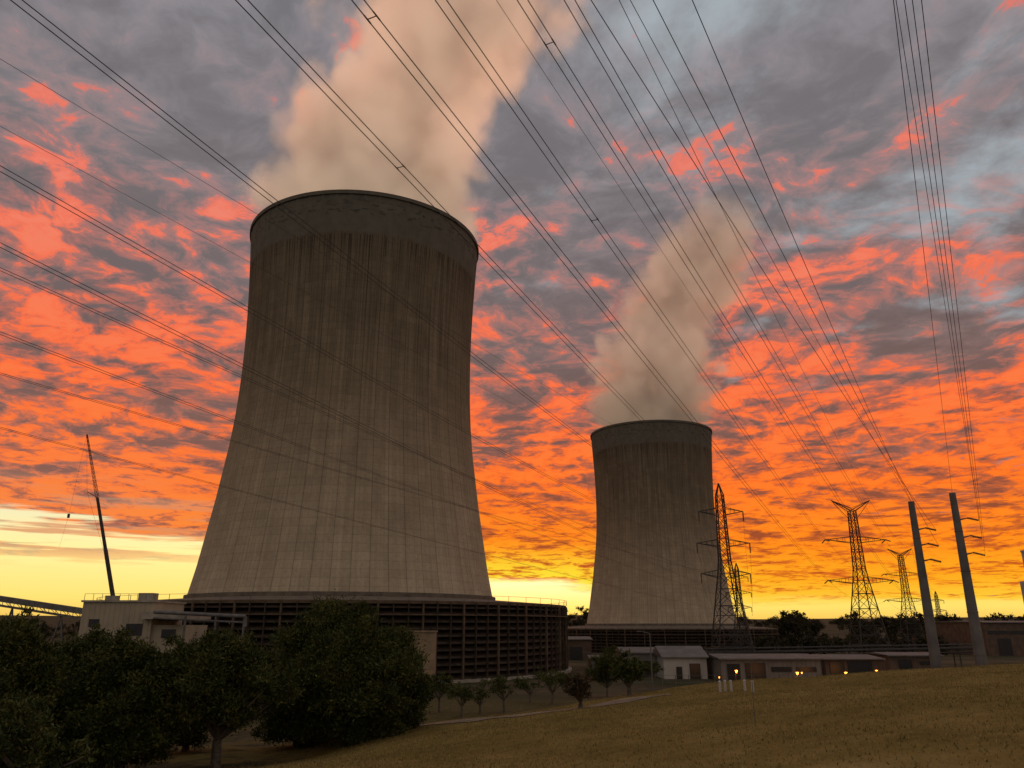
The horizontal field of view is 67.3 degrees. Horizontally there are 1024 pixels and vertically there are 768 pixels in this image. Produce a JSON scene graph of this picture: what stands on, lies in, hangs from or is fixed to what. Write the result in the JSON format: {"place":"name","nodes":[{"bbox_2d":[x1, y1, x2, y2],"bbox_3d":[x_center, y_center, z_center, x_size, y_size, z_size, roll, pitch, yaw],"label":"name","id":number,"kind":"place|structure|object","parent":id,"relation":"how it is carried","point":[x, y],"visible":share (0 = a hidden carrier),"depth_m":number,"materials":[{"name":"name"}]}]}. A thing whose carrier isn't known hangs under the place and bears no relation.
{"place":"outdoors","nodes":[
{"label":"outdoors","id":0,"kind":"place"},
{"bbox_2d":[0,615,1023,767],"bbox_3d":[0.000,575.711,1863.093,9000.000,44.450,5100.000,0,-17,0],"label":"ground","id":1,"kind":"structure","parent":0,"point":[247,747],"depth_m":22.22,"materials":[{"name":"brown plant"}]},
{"bbox_2d":[0,651,48,732],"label":"gum tree","id":2,"kind":"object","parent":1,"relation":"on","point":[7,680],"visible":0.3,"depth_m":26.71,"materials":[{"name":"green plant"}]},
{"bbox_2d":[0,604,74,722],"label":"gum tree","id":3,"kind":"object","parent":1,"relation":"on","point":[34,665],"visible":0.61,"depth_m":30.70,"materials":[{"name":"green plant"}]},
{"bbox_2d":[0,596,82,644],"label":"conveyor gallery","id":4,"kind":"object","parent":1,"relation":"on","point":[43,605],"visible":0.69,"depth_m":133.59,"materials":[{"name":"metal"}]},
{"bbox_2d":[0,693,98,767],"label":"gum tree","id":5,"kind":"object","parent":1,"relation":"on","point":[37,743],"visible":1,"depth_m":23.49,"materials":[{"name":"green plant"}]},
{"bbox_2d":[26,623,120,767],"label":"gum tree","id":6,"kind":"object","parent":1,"relation":"on","point":[78,648],"visible":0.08,"depth_m":37.09,"materials":[{"name":"green plant"}]},
{"bbox_2d":[59,434,114,595],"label":"mobile crane","id":7,"kind":"object","parent":1,"relation":"on","point":[109,573],"visible":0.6,"depth_m":175.56,"materials":[{"name":"metal"}]},
{"bbox_2d":[56,624,188,767],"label":"gum tree","id":8,"kind":"object","parent":1,"relation":"on","point":[119,710],"visible":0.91,"depth_m":32.37,"materials":[{"name":"green plant"}]},
{"bbox_2d":[78,593,210,656],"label":"plant building","id":9,"kind":"structure","parent":1,"relation":"on","point":[111,612],"depth_m":122.69,"materials":[{"name":"concrete"}]},
{"bbox_2d":[160,706,211,751],"bbox_3d":[-17.718,17.696,42.259,5.471,5.525,4.463,0,-17,0],"label":"gum tree","id":10,"kind":"object","parent":1,"relation":"on","point":[194,735],"visible":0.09,"depth_m":41.20,"materials":[{"name":"green plant"}]},
{"bbox_2d":[153,610,246,641],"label":"pipe rack","id":11,"kind":"object","parent":1,"relation":"on","point":[216,615],"visible":0.7,"depth_m":118.50,"materials":[{"name":"metal"}]},
{"bbox_2d":[149,623,308,767],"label":"gum tree","id":12,"kind":"object","parent":1,"relation":"on","point":[226,685],"visible":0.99,"depth_m":33.59,"materials":[{"name":"green plant"}]},
{"bbox_2d":[250,648,338,747],"bbox_3d":[-11.464,17.277,42.761,5.946,6.091,5.324,0,-17,0],"label":"gum tree","id":13,"kind":"object","parent":1,"relation":"on","point":[273,728],"visible":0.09,"depth_m":40.94,"materials":[{"name":"green plant"}]},
{"bbox_2d":[98,189,571,683],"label":"cooling tower","id":14,"kind":"structure","parent":1,"relation":"on","point":[265,565],"depth_m":180.95,"materials":[{"name":"concrete"}]},
{"bbox_2d":[265,588,433,747],"bbox_3d":[-8.781,15.119,40.382,9.400,8.523,10.042,0,-17,0],"label":"gum tree","id":15,"kind":"object","parent":1,"relation":"on","point":[354,674],"visible":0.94,"depth_m":38.03,"materials":[{"name":"green plant"}]},
{"bbox_2d":[385,672,439,731],"bbox_3d":[-5.965,17.245,41.623,3.586,3.743,3.468,-10,-20,30],"label":"gum tree","id":16,"kind":"object","parent":1,"relation":"on","point":[419,690],"visible":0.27,"depth_m":41.32,"materials":[{"name":"green plant"}]},
{"bbox_2d":[406,631,437,679],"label":"riser enclosure","id":17,"kind":"object","parent":1,"relation":"on","point":[429,637],"visible":0.35,"depth_m":132.54,"materials":[{"name":"beige concrete"}]},
{"bbox_2d":[426,671,454,712],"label":"tree","id":18,"kind":"object","parent":1,"relation":"on","point":[438,684],"visible":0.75,"depth_m":77.39,"materials":[{"name":"green plant"}]},
{"bbox_2d":[445,681,474,717],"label":"tree","id":19,"kind":"object","parent":1,"relation":"on","point":[456,690],"visible":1,"depth_m":72.16,"materials":[{"name":"green plant"}]},
{"bbox_2d":[470,685,489,713],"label":"tree","id":20,"kind":"object","parent":1,"relation":"on","point":[481,693],"visible":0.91,"depth_m":75.55,"materials":[{"name":"green plant"}]},
{"bbox_2d":[476,674,529,712],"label":"tree","id":21,"kind":"object","parent":1,"relation":"on","point":[499,680],"visible":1,"depth_m":77.61,"materials":[{"name":"green plant"}]},
{"bbox_2d":[1,606,1023,654],"bbox_3d":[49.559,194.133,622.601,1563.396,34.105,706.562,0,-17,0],"label":"distant treeline","id":22,"kind":"object","parent":1,"relation":"on","point":[793,627],"visible":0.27,"depth_m":430.41,"materials":[{"name":"green plant"}]},
{"bbox_2d":[515,678,544,702],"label":"tree","id":23,"kind":"object","parent":1,"relation":"on","point":[525,687],"visible":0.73,"depth_m":93.16,"materials":[{"name":"green plant"}]},
{"bbox_2d":[532,666,573,704],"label":"tree","id":24,"kind":"object","parent":1,"relation":"on","point":[549,680],"visible":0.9,"depth_m":88.84,"materials":[{"name":"green plant"}]},
{"bbox_2d":[562,672,592,708],"bbox_3d":[3.186,15.105,37.361,1.491,2.089,2.079,7,-19,-21],"label":"tree","id":25,"kind":"object","parent":1,"relation":"on","point":[578,690],"visible":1,"depth_m":37.17,"materials":[{"name":"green plant"}]},
{"bbox_2d":[568,640,591,659],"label":"walls","id":26,"kind":"structure","parent":1,"relation":"on","point":[585,645],"depth_m":246.15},
{"bbox_2d":[570,647,582,659],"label":"openings","id":27,"kind":"object","parent":26,"relation":"attached to","point":[575,653],"visible":1,"depth_m":245.36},
{"bbox_2d":[568,636,592,639],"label":"roof","id":28,"kind":"structure","parent":26,"relation":"on","point":[579,638],"depth_m":248.72,"materials":[{"name":"metal"}]},
{"bbox_2d":[585,655,603,669],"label":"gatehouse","id":29,"kind":"object","parent":1,"relation":"on","point":[589,660],"visible":0.09,"depth_m":192.41,"materials":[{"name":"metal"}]},
{"bbox_2d":[583,645,627,696],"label":"tree","id":30,"kind":"object","parent":1,"relation":"on","point":[602,663],"visible":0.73,"depth_m":104.00,"materials":[{"name":"green plant"}]},
{"bbox_2d":[608,648,647,695],"bbox_3d":[6.006,15.037,39.650,2.090,2.780,2.012,0,-17,0],"label":"tree","id":31,"kind":"object","parent":1,"relation":"on","point":[627,671],"visible":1,"depth_m":39.50,"materials":[{"name":"green plant"}]},
{"bbox_2d":[614,647,657,676],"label":"grey shed","id":32,"kind":"structure","parent":1,"relation":"on","point":[643,653],"depth_m":166.07,"materials":[{"name":"metal"}]},
{"bbox_2d":[636,631,652,690],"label":"street lamp","id":33,"kind":"object","parent":1,"relation":"on","point":[650,658],"visible":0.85,"depth_m":112.99,"materials":[{"name":"metal"}]},
{"bbox_2d":[642,661,664,686],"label":"tree","id":34,"kind":"object","parent":1,"relation":"on","point":[655,668],"visible":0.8,"depth_m":135.03,"materials":[{"name":"green plant"}]},
{"bbox_2d":[557,420,779,652],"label":"cooling tower","id":35,"kind":"structure","parent":1,"relation":"on","point":[618,616],"depth_m":377.27,"materials":[{"name":"concrete"}]},
{"bbox_2d":[653,646,708,678],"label":"white shed","id":36,"kind":"structure","parent":1,"relation":"on","point":[683,662],"depth_m":158.14,"materials":[{"name":"paint"}]},
{"bbox_2d":[622,675,817,689],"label":"chain link fence","id":37,"kind":"object","parent":1,"relation":"on","point":[636,688],"visible":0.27,"depth_m":125.72,"materials":[{"name":"metal"}]},
{"bbox_2d":[696,483,754,653],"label":"electricity pylon","id":38,"kind":"object","parent":1,"relation":"on","point":[718,532],"visible":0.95,"depth_m":194.71,"materials":[{"name":"metal"}]},
{"bbox_2d":[0,0,984,616],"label":"overhead power lines","id":39,"kind":"object","parent":38,"relation":"attached to","point":[546,242],"visible":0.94,"depth_m":47.87,"materials":[{"name":"metal"}]},
{"bbox_2d":[729,680,732,691],"bbox_3d":[9.716,13.436,34.123,0.133,0.580,0.140,0,-17,0],"label":"marker post","id":40,"kind":"object","parent":1,"relation":"on","point":[730,683],"visible":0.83,"depth_m":34.09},
{"bbox_2d":[726,563,753,650],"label":"electricity pylon","id":41,"kind":"object","parent":1,"relation":"on","point":[739,582],"visible":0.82,"depth_m":316.69,"materials":[{"name":"metal"}]},
{"bbox_2d":[743,679,745,690],"bbox_3d":[10.365,13.464,34.259,0.133,0.580,0.140,0,-17,0],"label":"marker post","id":42,"kind":"object","parent":1,"relation":"on","point":[744,683],"visible":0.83,"depth_m":34.25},
{"bbox_2d":[750,660,755,728],"bbox_3d":[6.044,7.761,19.172,0.115,1.722,0.021,0,-17,0],"label":"garden stake","id":43,"kind":"object","parent":1,"relation":"on","point":[753,697],"visible":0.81,"depth_m":19.14,"materials":[{"name":"metal"}]},
{"bbox_2d":[706,657,821,680],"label":"walls","id":44,"kind":"structure","parent":1,"relation":"on","point":[716,667],"depth_m":152.36,"materials":[{"name":"grey concrete"}]},
{"bbox_2d":[707,654,823,659],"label":"roof","id":45,"kind":"structure","parent":44,"relation":"on","point":[765,657],"depth_m":155.43,"materials":[{"name":"metal"}]},
{"bbox_2d":[727,663,816,680],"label":"openings","id":46,"kind":"object","parent":44,"relation":"attached to","point":[758,670],"visible":0.79,"depth_m":151.88,"materials":[{"name":"brown wood"}]},
{"bbox_2d":[702,642,973,665],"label":"pipe gantry","id":47,"kind":"object","parent":1,"relation":"on","point":[849,650],"visible":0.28,"depth_m":193.39,"materials":[{"name":"metal"}]},
{"bbox_2d":[821,660,883,675],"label":"walls","id":48,"kind":"structure","parent":1,"relation":"on","point":[825,665],"depth_m":159.94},
{"bbox_2d":[810,654,885,659],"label":"roof","id":49,"kind":"structure","parent":48,"relation":"on","point":[847,657],"depth_m":161.89,"materials":[{"name":"metal"}]},
{"bbox_2d":[829,661,872,674],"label":"openings","id":50,"kind":"object","parent":48,"relation":"attached to","point":[853,667],"visible":0.64,"depth_m":159.56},
{"bbox_2d":[822,500,898,653],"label":"electricity pylon","id":51,"kind":"object","parent":1,"relation":"on","point":[859,608],"visible":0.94,"depth_m":218.57,"materials":[{"name":"metal"}]},
{"bbox_2d":[862,653,942,670],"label":"walls","id":52,"kind":"structure","parent":1,"relation":"on","point":[890,662],"depth_m":179.02,"materials":[{"name":"grey concrete"}]},
{"bbox_2d":[866,652,943,655],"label":"roof","id":53,"kind":"structure","parent":52,"relation":"on","point":[905,653],"depth_m":182.75,"materials":[{"name":"metal"}]},
{"bbox_2d":[898,659,929,669],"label":"openings","id":54,"kind":"object","parent":52,"relation":"attached to","point":[905,663],"visible":0.64,"depth_m":178.61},
{"bbox_2d":[881,549,925,651],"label":"electricity pylon","id":55,"kind":"object","parent":1,"relation":"on","point":[904,592],"visible":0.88,"depth_m":332.43,"materials":[{"name":"metal"}]},
{"bbox_2d":[908,501,942,668],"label":"steel power pole","id":56,"kind":"object","parent":1,"relation":"on","point":[933,643],"visible":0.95,"depth_m":107.78,"materials":[{"name":"grey metal"}]},
{"bbox_2d":[931,591,946,621],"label":"electricity pylon","id":57,"kind":"object","parent":1,"relation":"on","point":[937,604],"visible":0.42,"depth_m":461.32,"materials":[{"name":"metal"}]},
{"bbox_2d":[949,493,987,665],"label":"steel power pole","id":58,"kind":"object","parent":1,"relation":"on","point":[979,654],"visible":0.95,"depth_m":104.15,"materials":[{"name":"grey metal"}]},
{"bbox_2d":[935,621,1023,655],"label":"turbine hall","id":59,"kind":"structure","parent":1,"relation":"on","point":[1003,638],"depth_m":285.95,"materials":[{"name":"metal"}]},
{"bbox_2d":[912,634,942,651],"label":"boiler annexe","id":60,"kind":"structure","parent":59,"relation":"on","point":[914,636],"depth_m":330.68,"materials":[{"name":"metal"}]},
{"bbox_2d":[1020,550,1023,601],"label":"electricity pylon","id":61,"kind":"object","parent":1,"relation":"on","point":[1022,582],"visible":1,"depth_m":320.30,"materials":[{"name":"grey metal"}]},
{"bbox_2d":[0,0,1023,618],"label":"sky","id":62,"kind":"structure","parent":0,"point":[816,86],"materials":[{"name":"orange"}]},
{"bbox_2d":[421,693,670,725],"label":"dirt path","id":63,"kind":"structure","parent":0,"point":[621,700],"depth_m":37.80,"materials":[{"name":"brown soil"}]}
]}

